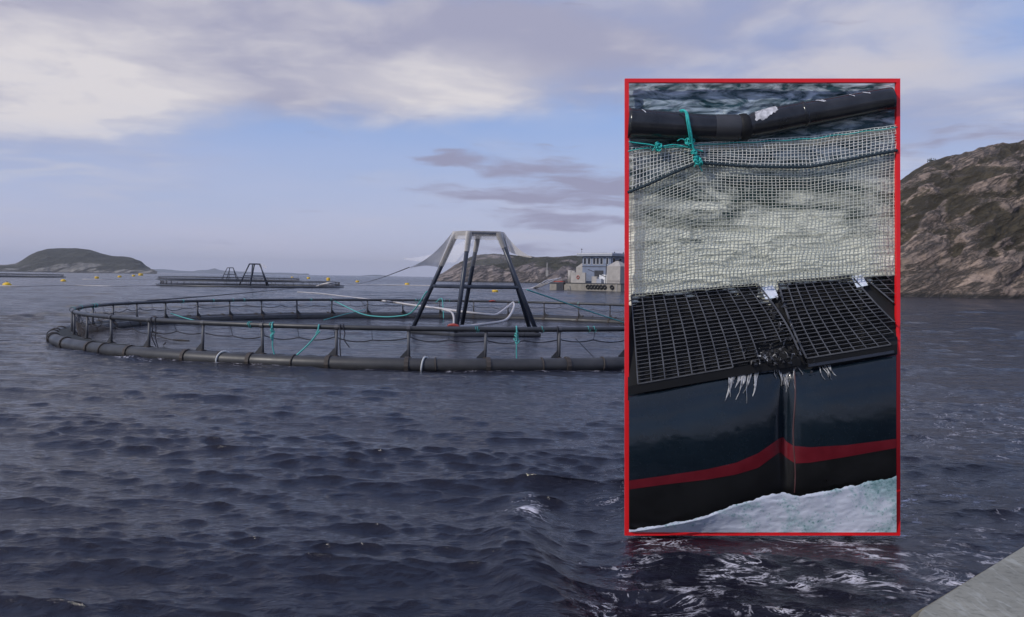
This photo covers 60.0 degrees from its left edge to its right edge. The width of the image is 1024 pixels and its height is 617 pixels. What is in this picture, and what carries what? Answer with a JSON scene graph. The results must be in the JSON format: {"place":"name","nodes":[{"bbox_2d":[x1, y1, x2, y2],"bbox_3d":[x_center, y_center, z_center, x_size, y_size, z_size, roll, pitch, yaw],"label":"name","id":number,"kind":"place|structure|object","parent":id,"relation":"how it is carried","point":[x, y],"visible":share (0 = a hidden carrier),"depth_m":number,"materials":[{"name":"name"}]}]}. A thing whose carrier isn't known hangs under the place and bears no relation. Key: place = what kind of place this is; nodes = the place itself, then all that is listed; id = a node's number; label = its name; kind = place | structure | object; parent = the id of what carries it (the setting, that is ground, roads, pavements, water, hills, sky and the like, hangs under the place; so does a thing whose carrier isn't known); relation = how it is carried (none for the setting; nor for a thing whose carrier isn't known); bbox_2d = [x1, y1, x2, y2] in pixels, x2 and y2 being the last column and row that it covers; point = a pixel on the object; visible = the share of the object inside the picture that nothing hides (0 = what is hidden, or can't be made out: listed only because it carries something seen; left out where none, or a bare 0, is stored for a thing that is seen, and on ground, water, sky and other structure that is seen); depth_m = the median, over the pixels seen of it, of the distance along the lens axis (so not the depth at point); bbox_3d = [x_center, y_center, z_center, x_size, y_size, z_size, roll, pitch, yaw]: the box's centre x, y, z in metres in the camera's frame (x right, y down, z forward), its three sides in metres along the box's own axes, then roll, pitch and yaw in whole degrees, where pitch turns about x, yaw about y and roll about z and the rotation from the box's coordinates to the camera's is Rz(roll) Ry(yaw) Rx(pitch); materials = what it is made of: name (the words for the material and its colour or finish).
{"place":"outdoors","nodes":[
{"label":"outdoors","id":0,"kind":"place"},
{"bbox_2d":[0,248,157,273],"bbox_3d":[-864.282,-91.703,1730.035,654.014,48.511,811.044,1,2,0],"label":"island","id":1,"kind":"structure","parent":0,"point":[72,260],"depth_m":1400.06,"materials":[{"name":"grey stone"}]},
{"bbox_2d":[0,285,158,285],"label":"feed hose","id":2,"kind":"object","parent":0,"point":[81,285],"visible":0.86,"depth_m":151.22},
{"bbox_2d":[91,279,138,279],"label":"feed hose","id":3,"kind":"object","parent":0,"point":[114,279],"visible":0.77,"depth_m":273.34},
{"bbox_2d":[154,268,308,274],"bbox_3d":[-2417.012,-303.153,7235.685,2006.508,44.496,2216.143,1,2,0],"label":"distant hills","id":4,"kind":"structure","parent":0,"point":[214,271],"depth_m":6352.92,"materials":[{"name":"grey stone"}]},
{"bbox_2d":[431,254,582,282],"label":"headland","id":5,"kind":"structure","parent":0,"point":[493,268],"depth_m":483.85,"materials":[{"name":"stone"}]},
{"bbox_2d":[0,271,1023,616],"bbox_3d":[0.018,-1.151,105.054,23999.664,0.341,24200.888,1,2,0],"label":"water","id":6,"kind":"structure","parent":0,"point":[134,485],"depth_m":11.19,"materials":[{"name":"blue liquid"}]},
{"bbox_2d":[0,273,65,277],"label":"fish cage","id":7,"kind":"object","parent":6,"relation":"on","point":[48,276],"visible":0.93,"depth_m":316.33,"materials":[{"name":"black plastic"}]},
{"bbox_2d":[172,339,189,341],"bbox_3d":[-11.988,1.153,32.110,0.841,0.078,0.076,2,2,29],"label":"drifting stick","id":8,"kind":"object","parent":6,"relation":"on","point":[180,340],"visible":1,"depth_m":32.09,"materials":[{"name":"brown wood"}]},
{"bbox_2d":[156,276,300,281],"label":"fish cage","id":9,"kind":"object","parent":6,"relation":"on","point":[196,277],"visible":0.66,"depth_m":313.53,"materials":[{"name":"black plastic"}]},
{"bbox_2d":[221,267,238,279],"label":"pyramid stand","id":10,"kind":"object","parent":6,"relation":"in","point":[230,274],"visible":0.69,"depth_m":309.52,"materials":[{"name":"black plastic"}]},
{"bbox_2d":[156,279,343,287],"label":"fish cage","id":11,"kind":"object","parent":6,"relation":"on","point":[224,284],"visible":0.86,"depth_m":170.72,"materials":[{"name":"black plastic"}]},
{"bbox_2d":[147,288,291,300],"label":"rope","id":12,"kind":"object","parent":11,"relation":"attached to","point":[210,295],"visible":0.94,"depth_m":71.59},
{"bbox_2d":[238,263,268,285],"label":"pyramid stand","id":13,"kind":"object","parent":6,"relation":"in","point":[252,271],"visible":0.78,"depth_m":171.60,"materials":[{"name":"black plastic"}]},
{"bbox_2d":[46,298,623,370],"bbox_3d":[-3.068,0.675,39.049,30.892,1.456,30.916,1,2,-3],"label":"fish cage","id":14,"kind":"object","parent":6,"relation":"on","point":[69,336],"visible":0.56,"depth_m":25.28,"materials":[{"name":"black plastic"}]},
{"bbox_2d":[150,317,156,346],"bbox_3d":[-10.779,0.703,26.596,0.208,0.911,0.124,2,2,25],"label":"hanging rope","id":15,"kind":"object","parent":14,"relation":"hanging from","point":[151,332],"visible":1,"depth_m":26.57,"materials":[{"name":"fabric"}]},
{"bbox_2d":[154,317,158,347],"bbox_3d":[-10.618,0.732,26.516,0.130,0.959,0.137,1,2,0],"label":"hanging rope","id":16,"kind":"object","parent":14,"relation":"hanging from","point":[155,332],"visible":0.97,"depth_m":26.46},
{"bbox_2d":[215,351,229,361],"bbox_3d":[-7.886,1.378,24.688,0.732,0.416,0.263,0,2,-20],"label":"hoop band","id":17,"kind":"object","parent":14,"relation":"attached to","point":[219,353],"visible":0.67,"depth_m":24.51,"materials":[{"name":"white plastic"}]},
{"bbox_2d":[270,322,274,353],"bbox_3d":[-6.706,0.900,24.828,0.164,1.063,0.154,2,2,36],"label":"hanging rope","id":18,"kind":"object","parent":14,"relation":"hanging from","point":[272,333],"visible":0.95,"depth_m":24.80,"materials":[{"name":"teal fabric"}]},
{"bbox_2d":[296,324,319,354],"bbox_3d":[-5.640,0.875,24.505,0.680,0.893,0.106,1,2,0],"label":"knotted rope","id":19,"kind":"object","parent":14,"relation":"on","point":[317,333],"visible":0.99,"depth_m":24.50,"materials":[{"name":"teal fabric"}]},
{"bbox_2d":[339,324,340,355],"bbox_3d":[-4.739,0.869,24.489,0.048,0.906,0.137,1,2,0],"label":"hanging rope","id":20,"kind":"object","parent":14,"relation":"hanging from","point":[340,339],"visible":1,"depth_m":24.44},
{"bbox_2d":[335,291,427,316],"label":"rope","id":21,"kind":"object","parent":14,"relation":"attached to","point":[387,316],"visible":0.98,"depth_m":42.83,"materials":[{"name":"fabric"}]},
{"bbox_2d":[302,292,512,315],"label":"feed hose","id":22,"kind":"object","parent":14,"relation":"on","point":[475,313],"visible":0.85,"depth_m":48.34,"materials":[{"name":"white plastic"}]},
{"bbox_2d":[420,356,427,370],"bbox_3d":[-2.229,1.493,23.936,0.732,0.416,0.263,-1,3,-42],"label":"hoop band","id":23,"kind":"object","parent":14,"relation":"attached to","point":[424,357],"visible":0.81,"depth_m":23.64,"materials":[{"name":"white plastic"}]},
{"bbox_2d":[442,309,454,322],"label":"feed hose","id":24,"kind":"object","parent":14,"relation":"attached to","point":[451,312],"visible":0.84,"depth_m":40.16,"materials":[{"name":"white plastic"}]},
{"bbox_2d":[459,302,514,326],"bbox_3d":[-0.596,0.215,45.306,1.081,0.780,16.109,1,2,8],"label":"feed hose","id":25,"kind":"object","parent":14,"relation":"attached to","point":[494,322],"visible":0.91,"depth_m":39.95,"materials":[{"name":"white plastic"}]},
{"bbox_2d":[514,326,519,357],"bbox_3d":[0.129,1.010,24.725,0.158,1.060,0.163,2,3,39],"label":"hanging rope","id":26,"kind":"object","parent":14,"relation":"hanging from","point":[516,336],"visible":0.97,"depth_m":24.69,"materials":[{"name":"teal fabric"}]},
{"bbox_2d":[556,326,557,357],"bbox_3d":[1.270,0.993,25.067,0.059,1.007,0.137,1,2,0],"label":"hanging rope","id":27,"kind":"object","parent":14,"relation":"hanging from","point":[557,341],"visible":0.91,"depth_m":25.01,"materials":[{"name":"black fabric"}]},
{"bbox_2d":[316,282,429,285],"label":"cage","id":28,"kind":"object","parent":6,"relation":"on","point":[370,284],"visible":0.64,"depth_m":230.26,"materials":[{"name":"grey plastic"}]},
{"bbox_2d":[411,231,540,336],"bbox_3d":[-1.181,-1.092,39.272,4.760,4.525,4.991,-1,3,-42],"label":"pyramid stand","id":29,"kind":"object","parent":6,"relation":"on","point":[525,307],"visible":0.81,"depth_m":38.32,"materials":[{"name":"black plastic"}]},
{"bbox_2d":[411,231,530,267],"bbox_3d":[-2.382,-2.645,41.608,5.130,1.687,9.510,1,2,-8],"label":"bird net","id":30,"kind":"object","parent":29,"relation":"on","point":[435,258],"visible":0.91,"depth_m":38.55,"materials":[{"name":"grey fabric"}]},
{"bbox_2d":[347,267,409,283],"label":"rope","id":31,"kind":"object","parent":30,"relation":"attached to","point":[385,276],"visible":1,"depth_m":48.56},
{"bbox_2d":[527,289,623,322],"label":"rope","id":32,"kind":"object","parent":29,"relation":"attached to","point":[573,305],"visible":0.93,"depth_m":42.25,"materials":[{"name":"teal fabric"}]},
{"bbox_2d":[522,277,560,288],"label":"feed hose","id":33,"kind":"object","parent":6,"relation":"on","point":[543,284],"visible":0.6,"depth_m":191.58,"materials":[{"name":"grey plastic"}]},
{"bbox_2d":[550,249,623,291],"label":"feed barge","id":34,"kind":"object","parent":6,"relation":"on","point":[599,272],"visible":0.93,"depth_m":192.47,"materials":[{"name":"white paint"}]},
{"bbox_2d":[594,270,602,276],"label":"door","id":35,"kind":"structure","parent":34,"relation":"in","point":[597,271],"depth_m":193.42,"materials":[{"name":"grey metal"}]},
{"bbox_2d":[624,78,899,535],"bbox_3d":[2.452,0.285,9.048,2.791,5.120,1.032,1,2,0],"label":"display frame","id":36,"kind":"object","parent":6,"relation":"in","point":[627,81],"visible":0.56,"depth_m":8.60,"materials":[{"name":"red paint"}]},
{"bbox_2d":[629,83,894,305],"bbox_3d":[2.471,-1.076,8.720,2.711,2.373,0.118,1,2,0],"label":"sea surface","id":37,"kind":"object","parent":36,"relation":"attached to","point":[721,98],"visible":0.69,"depth_m":8.72,"materials":[{"name":"liquid"}]},
{"bbox_2d":[629,354,895,529],"bbox_3d":[2.423,1.293,8.552,2.623,1.776,0.297,1,2,0],"label":"float pipe","id":38,"kind":"object","parent":36,"relation":"attached to","point":[700,449],"visible":0.98,"depth_m":8.45,"materials":[{"name":"black plastic"}]},
{"bbox_2d":[627,125,897,296],"bbox_3d":[2.440,-0.948,8.629,2.651,1.712,0.085,1,2,0],"label":"net","id":39,"kind":"object","parent":36,"relation":"attached to","point":[761,145],"visible":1,"depth_m":8.63,"materials":[{"name":"white fabric"}]},
{"bbox_2d":[628,275,896,399],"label":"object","id":40,"kind":"object","parent":36,"relation":"attached to","point":[887,306],"visible":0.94,"depth_m":8.65,"materials":[{"name":"black plastic"}]},
{"bbox_2d":[628,283,801,395],"bbox_3d":[1.958,0.298,8.614,1.676,1.101,0.263,1,2,0],"label":"deck grating","id":41,"kind":"object","parent":40,"relation":"on","point":[687,379],"visible":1,"depth_m":8.58,"materials":[{"name":"plastic"}]},
{"bbox_2d":[726,290,812,373],"bbox_3d":[2.473,0.220,8.560,0.852,0.799,0.228,1,2,0],"label":"broken plastic","id":42,"kind":"object","parent":41,"relation":"attached to","point":[765,356],"visible":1,"depth_m":8.50,"materials":[{"name":"plastic"}]},
{"bbox_2d":[761,285,777,298],"bbox_3d":[2.516,-0.159,8.668,0.176,0.137,0.047,1,2,0],"label":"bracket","id":43,"kind":"object","parent":41,"relation":"on","point":[770,292],"visible":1,"depth_m":8.67,"materials":[{"name":"white plastic"}]},
{"bbox_2d":[777,275,896,367],"bbox_3d":[3.156,0.122,8.614,1.128,0.899,0.256,1,2,0],"label":"deck grating","id":44,"kind":"object","parent":40,"relation":"on","point":[877,348],"visible":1,"depth_m":8.58,"materials":[{"name":"plastic"}]},
{"bbox_2d":[808,350,893,366],"bbox_3d":[3.256,0.481,8.513,0.823,0.173,0.026,1,2,0],"label":"edge strip","id":45,"kind":"object","parent":44,"relation":"attached to","point":[850,358],"visible":1,"depth_m":8.50,"materials":[{"name":"black plastic"}]},
{"bbox_2d":[852,274,867,286],"bbox_3d":[3.398,-0.270,8.668,0.150,0.130,0.047,1,2,0],"label":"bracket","id":46,"kind":"object","parent":44,"relation":"on","point":[861,281],"visible":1,"depth_m":8.67,"materials":[{"name":"white plastic"}]},
{"bbox_2d":[864,275,894,303],"bbox_3d":[3.614,-0.049,8.693,0.324,0.564,0.151,2,2,25],"label":"deck grating","id":47,"kind":"object","parent":40,"relation":"attached to","point":[881,284],"visible":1,"depth_m":8.67,"materials":[{"name":"plastic"}]},
{"bbox_2d":[628,87,896,140],"bbox_3d":[2.414,-1.894,8.602,2.579,0.547,0.289,1,2,0],"label":"bent handrail","id":48,"kind":"object","parent":36,"relation":"attached to","point":[658,124],"visible":0.99,"depth_m":8.50,"materials":[{"name":"black plastic"}]},
{"bbox_2d":[629,109,702,170],"bbox_3d":[1.490,-1.620,8.514,0.723,0.585,0.138,1,2,0],"label":"twine tie","id":49,"kind":"object","parent":48,"relation":"attached to","point":[697,160],"visible":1,"depth_m":8.53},
{"bbox_2d":[629,476,895,531],"bbox_3d":[2.428,1.879,8.527,2.610,0.603,0.123,1,2,0],"label":"foam","id":50,"kind":"object","parent":6,"relation":"on","point":[868,506],"visible":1,"depth_m":8.53,"materials":[{"name":"liquid"}]},
{"bbox_2d":[911,547,1023,616],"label":"concrete quay","id":51,"kind":"object","parent":6,"relation":"on","point":[996,590],"visible":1,"depth_m":3.85,"materials":[{"name":"grey concrete"}]},
{"bbox_2d":[0,0,1023,276],"label":"sky","id":52,"kind":"structure","parent":0,"point":[311,137],"materials":[{"name":"blue"}]},
{"bbox_2d":[900,140,1023,298],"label":"hillside","id":53,"kind":"structure","parent":0,"point":[962,225],"depth_m":184.79,"materials":[{"name":"stone"}]}
]}

